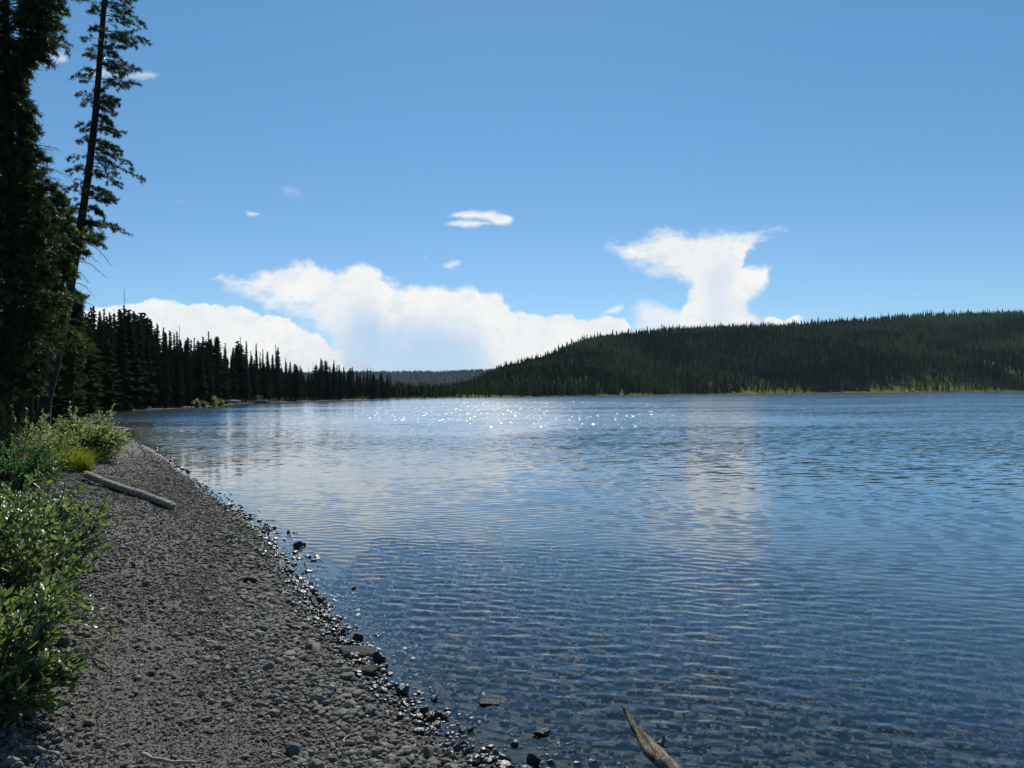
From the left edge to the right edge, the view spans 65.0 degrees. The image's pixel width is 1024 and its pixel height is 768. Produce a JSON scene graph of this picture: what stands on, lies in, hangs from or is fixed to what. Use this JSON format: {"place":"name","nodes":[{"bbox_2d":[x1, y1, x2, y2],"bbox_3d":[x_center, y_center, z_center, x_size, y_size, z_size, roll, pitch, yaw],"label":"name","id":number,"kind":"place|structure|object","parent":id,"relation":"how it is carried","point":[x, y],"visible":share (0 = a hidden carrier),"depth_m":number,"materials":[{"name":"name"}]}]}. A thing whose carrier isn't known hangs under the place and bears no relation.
{"place":"outdoors","nodes":[
{"label":"outdoors","id":0,"kind":"place"},
{"bbox_2d":[0,0,1023,372],"label":"sky","id":1,"kind":"structure","parent":0,"point":[375,185],"materials":[{"name":"blue"}]},
{"bbox_2d":[1,317,1023,767],"bbox_3d":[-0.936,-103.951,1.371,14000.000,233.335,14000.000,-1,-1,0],"label":"ground","id":2,"kind":"structure","parent":0,"point":[971,573],"depth_m":9.46,"materials":[{"name":"gravel"}]},
{"bbox_2d":[0,389,40,484],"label":"sapling","id":3,"kind":"object","parent":2,"relation":"on","point":[13,423],"visible":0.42,"depth_m":15.44,"materials":[{"name":"green plant"}]},
{"bbox_2d":[0,467,56,519],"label":"willow shrub","id":4,"kind":"object","parent":2,"relation":"on","point":[7,486],"visible":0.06,"depth_m":9.86,"materials":[{"name":"green plant"}]},
{"bbox_2d":[0,197,66,438],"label":"pine tree","id":5,"kind":"object","parent":2,"relation":"on","point":[19,399],"visible":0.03,"depth_m":26.86,"materials":[{"name":"green plant"}]},
{"bbox_2d":[13,355,55,435],"bbox_3d":[-19.804,0.339,33.009,1.572,3.931,1.770,-2,-1,39],"label":"spruce tree","id":6,"kind":"object","parent":2,"relation":"on","point":[35,405],"visible":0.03,"depth_m":32.91,"materials":[{"name":"green plant"}]},
{"bbox_2d":[12,407,67,461],"bbox_3d":[-11.577,1.366,18.003,2.432,1.662,2.178,-1,-1,23],"label":"olive shrub","id":7,"kind":"object","parent":2,"relation":"on","point":[30,434],"visible":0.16,"depth_m":18.25,"materials":[{"name":"green plant"}]},
{"bbox_2d":[0,430,88,492],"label":"emerald bush","id":8,"kind":"object","parent":2,"relation":"on","point":[13,469],"visible":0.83,"depth_m":14.48,"materials":[{"name":"green plant"}]},
{"bbox_2d":[0,0,99,457],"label":"pine tree","id":9,"kind":"object","parent":2,"relation":"on","point":[21,153],"visible":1,"depth_m":15.88,"materials":[{"name":"green plant"}]},
{"bbox_2d":[35,374,66,431],"bbox_3d":[-20.605,0.371,36.052,1.542,4.234,1.694,0,-1,-21],"label":"spruce tree","id":10,"kind":"object","parent":2,"relation":"on","point":[56,402],"visible":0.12,"depth_m":35.92,"materials":[{"name":"green plant"}]},
{"bbox_2d":[15,409,87,461],"bbox_3d":[-11.633,1.438,19.984,1.931,1.698,1.845,0,-1,-33],"label":"olive shrub","id":11,"kind":"object","parent":2,"relation":"on","point":[57,436],"visible":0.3,"depth_m":19.97,"materials":[{"name":"green plant"}]},
{"bbox_2d":[0,562,107,736],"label":"willow shrub","id":12,"kind":"object","parent":2,"relation":"on","point":[30,672],"visible":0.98,"depth_m":4.39,"materials":[{"name":"green plant"}]},
{"bbox_2d":[0,456,122,586],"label":"willow shrub","id":13,"kind":"object","parent":2,"relation":"on","point":[63,500],"visible":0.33,"depth_m":7.71,"materials":[{"name":"green plant"}]},
{"bbox_2d":[0,468,124,637],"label":"willow shrub","id":14,"kind":"object","parent":2,"relation":"on","point":[19,565],"visible":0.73,"depth_m":5.79,"materials":[{"name":"green plant"}]},
{"bbox_2d":[17,190,108,461],"bbox_3d":[-11.384,-1.400,20.038,2.408,7.022,1.725,-1,-1,0],"label":"pine tree","id":15,"kind":"object","parent":2,"relation":"on","point":[75,234],"visible":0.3,"depth_m":19.98,"materials":[{"name":"green plant"}]},
{"bbox_2d":[55,288,89,430],"bbox_3d":[-16.998,-0.698,31.007,1.452,6.120,1.478,-1,-1,0],"label":"pine tree","id":16,"kind":"object","parent":2,"relation":"on","point":[70,374],"visible":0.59,"depth_m":30.91,"materials":[{"name":"green plant"}]},
{"bbox_2d":[57,356,87,422],"bbox_3d":[-22.119,0.452,40.010,1.980,4.288,1.898,0,-1,-42],"label":"spruce tree","id":17,"kind":"object","parent":2,"relation":"on","point":[65,405],"visible":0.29,"depth_m":39.89,"materials":[{"name":"green plant"}]},
{"bbox_2d":[61,320,88,415],"bbox_3d":[-34.422,-1.565,62.099,3.250,10.604,3.320,0,-1,-22],"label":"spruce tree","id":18,"kind":"object","parent":2,"relation":"on","point":[84,392],"visible":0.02,"depth_m":62.06,"materials":[{"name":"green plant"}]},
{"bbox_2d":[46,446,107,472],"bbox_3d":[-10.685,1.790,19.530,2.148,0.762,2.043,-1,-1,28],"label":"grass clump","id":19,"kind":"object","parent":2,"relation":"on","point":[79,462],"visible":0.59,"depth_m":19.43,"materials":[{"name":"plant"}]},
{"bbox_2d":[75,314,87,420],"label":"spruce tree","id":20,"kind":"object","parent":2,"relation":"on","point":[78,370],"visible":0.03,"depth_m":69.83,"materials":[{"name":"green plant"}]},
{"bbox_2d":[35,401,133,462],"bbox_3d":[-12.240,1.453,22.933,2.969,1.965,2.768,-1,-1,0],"label":"olive shrub","id":21,"kind":"object","parent":2,"relation":"on","point":[96,438],"visible":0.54,"depth_m":22.71,"materials":[{"name":"green plant"}]},
{"bbox_2d":[77,311,104,415],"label":"spruce tree","id":22,"kind":"object","parent":2,"relation":"on","point":[88,385],"visible":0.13,"depth_m":84.03,"materials":[{"name":"green plant"}]},
{"bbox_2d":[85,327,98,409],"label":"spruce tree","id":23,"kind":"object","parent":2,"relation":"on","point":[89,406],"visible":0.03,"depth_m":94.64,"materials":[{"name":"green plant"}]},
{"bbox_2d":[84,314,102,413],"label":"spruce tree","id":24,"kind":"object","parent":2,"relation":"on","point":[92,350],"visible":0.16,"depth_m":96.12,"materials":[{"name":"green plant"}]},
{"bbox_2d":[34,0,153,439],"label":"pine tree","id":25,"kind":"object","parent":2,"relation":"on","point":[91,223],"visible":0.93,"depth_m":24.70,"materials":[{"name":"green plant"}]},
{"bbox_2d":[91,306,99,409],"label":"spruce tree","id":26,"kind":"object","parent":2,"relation":"on","point":[94,326],"visible":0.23,"depth_m":110.77,"materials":[{"name":"green plant"}]},
{"bbox_2d":[87,323,103,413],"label":"spruce tree","id":27,"kind":"object","parent":2,"relation":"on","point":[90,329],"visible":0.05,"depth_m":101.45,"materials":[{"name":"green plant"}]},
{"bbox_2d":[91,328,104,413],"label":"spruce tree","id":28,"kind":"object","parent":2,"relation":"on","point":[95,342],"visible":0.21,"depth_m":103.32,"materials":[{"name":"green plant"}]},
{"bbox_2d":[88,657,113,674],"bbox_3d":[-2.751,1.894,5.412,0.060,0.021,0.472,0,-1,-45],"label":"twig","id":29,"kind":"object","parent":2,"relation":"on","point":[101,661],"visible":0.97,"depth_m":5.47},
{"bbox_2d":[95,337,111,411],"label":"spruce tree","id":30,"kind":"object","parent":2,"relation":"on","point":[105,371],"visible":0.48,"depth_m":109.49,"materials":[{"name":"green plant"}]},
{"bbox_2d":[98,320,119,411],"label":"spruce tree","id":31,"kind":"object","parent":2,"relation":"on","point":[104,335],"visible":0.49,"depth_m":111.68,"materials":[{"name":"green plant"}]},
{"bbox_2d":[106,328,121,411],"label":"spruce tree","id":32,"kind":"object","parent":2,"relation":"on","point":[113,360],"visible":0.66,"depth_m":117.59,"materials":[{"name":"green plant"}]},
{"bbox_2d":[105,316,122,401],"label":"spruce tree","id":33,"kind":"object","parent":2,"relation":"on","point":[107,321],"visible":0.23,"depth_m":121.64,"materials":[{"name":"green plant"}]},
{"bbox_2d":[114,309,124,348],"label":"spruce tree","id":34,"kind":"object","parent":2,"relation":"on","point":[119,314],"visible":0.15,"depth_m":131.57,"materials":[{"name":"green plant"}]},
{"bbox_2d":[114,315,136,410],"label":"spruce tree","id":35,"kind":"object","parent":2,"relation":"on","point":[122,359],"visible":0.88,"depth_m":121.91,"materials":[{"name":"green plant"}]},
{"bbox_2d":[82,471,175,508],"bbox_3d":[-7.576,2.024,15.688,0.166,0.332,5.389,0,-1,-42],"label":"log","id":36,"kind":"object","parent":2,"relation":"on","point":[116,485],"visible":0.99,"depth_m":15.29,"materials":[{"name":"grey wood"}]},
{"bbox_2d":[116,314,144,409],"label":"spruce tree","id":37,"kind":"object","parent":2,"relation":"on","point":[128,324],"visible":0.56,"depth_m":127.79,"materials":[{"name":"green plant"}]},
{"bbox_2d":[123,325,144,408],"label":"spruce tree","id":38,"kind":"object","parent":2,"relation":"on","point":[135,376],"visible":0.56,"depth_m":128.36,"materials":[{"name":"green plant"}]},
{"bbox_2d":[134,315,148,355],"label":"spruce tree","id":39,"kind":"object","parent":2,"relation":"on","point":[138,324],"visible":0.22,"depth_m":139.75,"materials":[{"name":"green plant"}]},
{"bbox_2d":[141,312,148,349],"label":"spruce tree","id":40,"kind":"object","parent":2,"relation":"on","point":[144,319],"visible":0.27,"depth_m":148.14,"materials":[{"name":"green plant"}]},
{"bbox_2d":[140,335,158,408],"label":"spruce tree","id":41,"kind":"object","parent":2,"relation":"on","point":[149,385],"visible":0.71,"depth_m":136.25,"materials":[{"name":"green plant"}]},
{"bbox_2d":[147,332,159,407],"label":"spruce tree","id":42,"kind":"object","parent":2,"relation":"on","point":[156,402],"visible":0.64,"depth_m":140.41,"materials":[{"name":"green plant"}]},
{"bbox_2d":[147,319,159,401],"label":"spruce tree","id":43,"kind":"object","parent":2,"relation":"on","point":[149,330],"visible":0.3,"depth_m":147.18,"materials":[{"name":"green plant"}]},
{"bbox_2d":[148,322,161,399],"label":"spruce tree","id":44,"kind":"object","parent":2,"relation":"on","point":[156,359],"visible":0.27,"depth_m":147.91,"materials":[{"name":"green plant"}]},
{"bbox_2d":[148,344,163,407],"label":"spruce tree","id":45,"kind":"object","parent":2,"relation":"on","point":[154,365],"visible":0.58,"depth_m":140.12,"materials":[{"name":"green plant"}]},
{"bbox_2d":[155,323,162,366],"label":"spruce tree","id":46,"kind":"object","parent":2,"relation":"on","point":[157,332],"visible":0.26,"depth_m":164.54,"materials":[{"name":"green plant"}]},
{"bbox_2d":[156,341,163,405],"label":"spruce tree","id":47,"kind":"object","parent":2,"relation":"on","point":[159,351],"visible":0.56,"depth_m":149.16,"materials":[{"name":"green plant"}]},
{"bbox_2d":[158,334,171,407],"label":"spruce tree","id":48,"kind":"object","parent":2,"relation":"on","point":[164,393],"visible":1,"depth_m":143.90,"materials":[{"name":"green plant"}]},
{"bbox_2d":[163,335,172,406],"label":"spruce tree","id":49,"kind":"object","parent":2,"relation":"on","point":[169,400],"visible":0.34,"depth_m":147.19,"materials":[{"name":"green plant"}]},
{"bbox_2d":[140,751,196,763],"bbox_3d":[-1.753,1.903,4.085,0.318,0.042,0.050,-1,-1,12],"label":"stick","id":50,"kind":"object","parent":2,"relation":"on","point":[149,756],"visible":1,"depth_m":4.07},
{"bbox_2d":[167,340,176,406],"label":"spruce tree","id":51,"kind":"object","parent":2,"relation":"on","point":[171,375],"visible":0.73,"depth_m":149.45,"materials":[{"name":"green plant"}]},
{"bbox_2d":[172,333,177,394],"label":"spruce tree","id":52,"kind":"object","parent":2,"relation":"on","point":[174,356],"visible":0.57,"depth_m":161.62,"materials":[{"name":"green plant"}]},
{"bbox_2d":[173,344,182,407],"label":"spruce tree","id":53,"kind":"object","parent":2,"relation":"on","point":[178,393],"visible":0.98,"depth_m":150.20,"materials":[{"name":"green plant"}]},
{"bbox_2d":[178,355,186,406],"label":"spruce tree","id":54,"kind":"object","parent":2,"relation":"on","point":[182,366],"visible":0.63,"depth_m":154.08,"materials":[{"name":"green plant"}]},
{"bbox_2d":[192,347,208,402],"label":"spruce tree","id":55,"kind":"object","parent":2,"relation":"on","point":[199,384],"visible":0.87,"depth_m":165.34,"materials":[{"name":"green plant"}]},
{"bbox_2d":[193,342,208,390],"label":"spruce tree","id":56,"kind":"object","parent":2,"relation":"on","point":[197,346],"visible":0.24,"depth_m":172.85,"materials":[{"name":"green plant"}]},
{"bbox_2d":[52,325,362,398],"bbox_3d":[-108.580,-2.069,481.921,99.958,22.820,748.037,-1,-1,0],"label":"forest behind shore","id":57,"kind":"object","parent":2,"relation":"on","point":[282,374],"visible":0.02,"depth_m":377.23,"materials":[{"name":"plant"}]},
{"bbox_2d":[203,350,215,405],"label":"spruce tree","id":58,"kind":"object","parent":2,"relation":"on","point":[206,362],"visible":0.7,"depth_m":174.66,"materials":[{"name":"green plant"}]},
{"bbox_2d":[205,362,213,405],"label":"spruce tree","id":59,"kind":"object","parent":2,"relation":"on","point":[211,400],"visible":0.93,"depth_m":174.97,"materials":[{"name":"green plant"}]},
{"bbox_2d":[209,338,216,401],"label":"spruce tree","id":60,"kind":"object","parent":2,"relation":"on","point":[211,356],"visible":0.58,"depth_m":190.49,"materials":[{"name":"green plant"}]},
{"bbox_2d":[212,345,224,405],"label":"spruce tree","id":61,"kind":"object","parent":2,"relation":"on","point":[218,381],"visible":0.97,"depth_m":184.98,"materials":[{"name":"green plant"}]},
{"bbox_2d":[212,337,230,398],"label":"spruce tree","id":62,"kind":"object","parent":2,"relation":"on","point":[215,346],"visible":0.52,"depth_m":197.91,"materials":[{"name":"green plant"}]},
{"bbox_2d":[219,363,227,404],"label":"spruce tree","id":63,"kind":"object","parent":2,"relation":"on","point":[222,379],"visible":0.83,"depth_m":196.92,"materials":[{"name":"green plant"}]},
{"bbox_2d":[223,343,230,403],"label":"spruce tree","id":64,"kind":"object","parent":2,"relation":"on","point":[227,396],"visible":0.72,"depth_m":218.28,"materials":[{"name":"green plant"}]},
{"bbox_2d":[228,352,238,401],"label":"spruce tree","id":65,"kind":"object","parent":2,"relation":"on","point":[232,383],"visible":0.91,"depth_m":239.82,"materials":[{"name":"green plant"}]},
{"bbox_2d":[229,341,246,399],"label":"spruce tree","id":66,"kind":"object","parent":2,"relation":"on","point":[240,379],"visible":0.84,"depth_m":250.26,"materials":[{"name":"green plant"}]},
{"bbox_2d":[233,346,243,399],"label":"spruce tree","id":67,"kind":"object","parent":2,"relation":"on","point":[237,392],"visible":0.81,"depth_m":250.18,"materials":[{"name":"green plant"}]},
{"bbox_2d":[0,427,484,767],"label":"dry pebbles","id":68,"kind":"object","parent":2,"relation":"on","point":[373,757],"visible":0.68,"depth_m":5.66,"materials":[{"name":"gravel"}]},
{"bbox_2d":[18,745,63,760],"bbox_3d":[-2.344,1.843,4.029,0.315,0.032,0.064,-1,-1,20],"label":"stick","id":69,"kind":"object","parent":68,"relation":"on","point":[38,748],"visible":1,"depth_m":4.05,"materials":[{"name":"grey wood"}]},
{"bbox_2d":[38,529,377,767],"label":"pine litter","id":70,"kind":"object","parent":68,"relation":"on","point":[199,660],"visible":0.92,"depth_m":5.77,"materials":[{"name":"plant"}]},
{"bbox_2d":[241,357,251,402],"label":"spruce tree","id":71,"kind":"object","parent":2,"relation":"on","point":[246,388],"visible":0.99,"depth_m":250.99,"materials":[{"name":"green plant"}]},
{"bbox_2d":[248,356,258,398],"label":"spruce tree","id":72,"kind":"object","parent":2,"relation":"on","point":[252,379],"visible":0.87,"depth_m":278.08,"materials":[{"name":"green plant"}]},
{"bbox_2d":[243,576,263,583],"bbox_3d":[-2.707,2.057,8.429,0.214,0.084,0.076,-1,-1,0],"label":"driftwood chunk","id":73,"kind":"object","parent":2,"relation":"on","point":[251,578],"visible":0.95,"depth_m":8.40,"materials":[{"name":"grey wood"}]},
{"bbox_2d":[253,343,260,398],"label":"spruce tree","id":74,"kind":"object","parent":2,"relation":"on","point":[256,370],"visible":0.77,"depth_m":286.90,"materials":[{"name":"green plant"}]},
{"bbox_2d":[259,365,269,398],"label":"spruce tree","id":75,"kind":"object","parent":2,"relation":"on","point":[264,388],"visible":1,"depth_m":290.68,"materials":[{"name":"green plant"}]},
{"bbox_2d":[265,352,273,398],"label":"spruce tree","id":76,"kind":"object","parent":2,"relation":"on","point":[268,382],"visible":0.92,"depth_m":296.58,"materials":[{"name":"green plant"}]},
{"bbox_2d":[270,354,274,397],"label":"spruce tree","id":77,"kind":"object","parent":2,"relation":"on","point":[272,372],"visible":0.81,"depth_m":339.48,"materials":[{"name":"green plant"}]},
{"bbox_2d":[273,351,281,397],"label":"spruce tree","id":78,"kind":"object","parent":2,"relation":"on","point":[276,372],"visible":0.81,"depth_m":310.87,"materials":[{"name":"green plant"}]},
{"bbox_2d":[275,374,281,401],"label":"spruce tree","id":79,"kind":"object","parent":2,"relation":"on","point":[278,392],"visible":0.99,"depth_m":292.89,"materials":[{"name":"green plant"}]},
{"bbox_2d":[281,359,288,397],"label":"spruce tree","id":80,"kind":"object","parent":2,"relation":"on","point":[285,378],"visible":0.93,"depth_m":325.54,"materials":[{"name":"green plant"}]},
{"bbox_2d":[291,367,301,400],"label":"spruce tree","id":81,"kind":"object","parent":2,"relation":"on","point":[296,391],"visible":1,"depth_m":313.45,"materials":[{"name":"green plant"}]},
{"bbox_2d":[316,371,323,399],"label":"spruce tree","id":82,"kind":"object","parent":2,"relation":"on","point":[319,385],"visible":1,"depth_m":348.07,"materials":[{"name":"green plant"}]},
{"bbox_2d":[316,359,324,398],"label":"spruce tree","id":83,"kind":"object","parent":2,"relation":"on","point":[321,372],"visible":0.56,"depth_m":352.35,"materials":[{"name":"green plant"}]},
{"bbox_2d":[323,361,334,395],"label":"spruce tree","id":84,"kind":"object","parent":2,"relation":"on","point":[326,368],"visible":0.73,"depth_m":375.66,"materials":[{"name":"green plant"}]},
{"bbox_2d":[332,360,337,397],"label":"spruce tree","id":85,"kind":"object","parent":2,"relation":"on","point":[334,381],"visible":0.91,"depth_m":375.13,"materials":[{"name":"green plant"}]},
{"bbox_2d":[335,370,343,399],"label":"spruce tree","id":86,"kind":"object","parent":2,"relation":"on","point":[339,392],"visible":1,"depth_m":374.41,"materials":[{"name":"green plant"}]},
{"bbox_2d":[341,368,346,396],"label":"spruce tree","id":87,"kind":"object","parent":2,"relation":"on","point":[343,383],"visible":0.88,"depth_m":402.99,"materials":[{"name":"green plant"}]},
{"bbox_2d":[344,371,350,396],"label":"spruce tree","id":88,"kind":"object","parent":2,"relation":"on","point":[347,384],"visible":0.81,"depth_m":412.57,"materials":[{"name":"green plant"}]},
{"bbox_2d":[337,646,375,657],"bbox_3d":[-1.219,2.080,6.269,0.301,0.073,0.271,0,-1,-27],"label":"rock","id":89,"kind":"object","parent":2,"relation":"on","point":[368,651],"visible":0.65,"depth_m":6.22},
{"bbox_2d":[353,632,363,640],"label":"rock","id":90,"kind":"object","parent":2,"relation":"on","point":[358,636],"visible":0.89,"depth_m":6.61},
{"bbox_2d":[356,664,380,674],"bbox_3d":[-1.030,2.079,5.810,0.173,0.093,0.128,-1,-1,18],"label":"rock","id":91,"kind":"object","parent":2,"relation":"on","point":[370,669],"visible":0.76,"depth_m":5.78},
{"bbox_2d":[369,374,376,398],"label":"spruce tree","id":92,"kind":"object","parent":2,"relation":"on","point":[373,386],"visible":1,"depth_m":423.02,"materials":[{"name":"green plant"}]},
{"bbox_2d":[122,429,628,767],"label":"wet pebbles","id":93,"kind":"object","parent":2,"relation":"on","point":[476,759],"visible":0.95,"depth_m":5.85,"materials":[{"name":"gravel"}]},
{"bbox_2d":[372,651,386,663],"bbox_3d":[-1.002,2.062,6.058,0.113,0.098,0.067,-1,-1,0],"label":"rock","id":94,"kind":"object","parent":93,"relation":"on","point":[378,657],"visible":1,"depth_m":6.04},
{"bbox_2d":[283,368,493,386],"bbox_3d":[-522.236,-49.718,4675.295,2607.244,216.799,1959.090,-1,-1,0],"label":"distant forest","id":95,"kind":"object","parent":2,"relation":"on","point":[429,377],"visible":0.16,"depth_m":4920.50,"materials":[{"name":"plant"}]},
{"bbox_2d":[420,704,429,713],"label":"rock","id":96,"kind":"object","parent":2,"relation":"on","point":[424,708],"visible":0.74,"depth_m":5.06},
{"bbox_2d":[337,536,1023,767],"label":"lakebed pebbles","id":97,"kind":"object","parent":2,"relation":"on","point":[785,723],"visible":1,"depth_m":6.96,"materials":[{"name":"gravel"}]},
{"bbox_2d":[368,308,1023,397],"bbox_3d":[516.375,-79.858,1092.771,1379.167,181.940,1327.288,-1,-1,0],"label":"hillside forest","id":98,"kind":"object","parent":2,"relation":"on","point":[591,357],"visible":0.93,"depth_m":1132.35,"materials":[{"name":"plant"}]},
{"bbox_2d":[77,392,1023,610],"bbox_3d":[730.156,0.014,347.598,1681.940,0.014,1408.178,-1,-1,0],"label":"lake","id":99,"kind":"structure","parent":0,"point":[958,456],"depth_m":31.50,"materials":[{"name":"liquid"}]},
{"bbox_2d":[395,685,408,694],"bbox_3d":[-0.734,2.066,5.417,0.078,0.077,0.085,0,-1,-43],"label":"rock","id":100,"kind":"object","parent":99,"relation":"in","point":[403,689],"visible":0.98,"depth_m":5.39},
{"bbox_2d":[434,710,449,719],"bbox_3d":[-0.434,2.055,4.967,0.100,0.078,0.057,0,-1,-29],"label":"rock","id":101,"kind":"object","parent":99,"relation":"on","point":[442,715],"visible":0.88,"depth_m":4.96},
{"bbox_2d":[478,698,501,705],"bbox_3d":[-0.143,2.068,5.214,0.159,0.041,0.094,-1,-1,0],"label":"rock","id":102,"kind":"object","parent":99,"relation":"on","point":[487,701],"visible":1,"depth_m":5.20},
{"bbox_2d":[526,753,540,764],"bbox_3d":[0.119,2.045,4.378,0.087,0.083,0.072,-1,-1,0],"label":"rock","id":103,"kind":"object","parent":99,"relation":"on","point":[533,758],"visible":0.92,"depth_m":4.35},
{"bbox_2d":[532,728,549,736],"bbox_3d":[0.171,2.056,4.736,0.110,0.050,0.056,-1,-1,0],"label":"rock","id":104,"kind":"object","parent":99,"relation":"on","point":[543,732],"visible":1,"depth_m":4.72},
{"bbox_2d":[622,704,682,767],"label":"driftwood","id":105,"kind":"object","parent":99,"relation":"on","point":[656,754],"visible":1,"depth_m":4.13,"materials":[{"name":"wood"}]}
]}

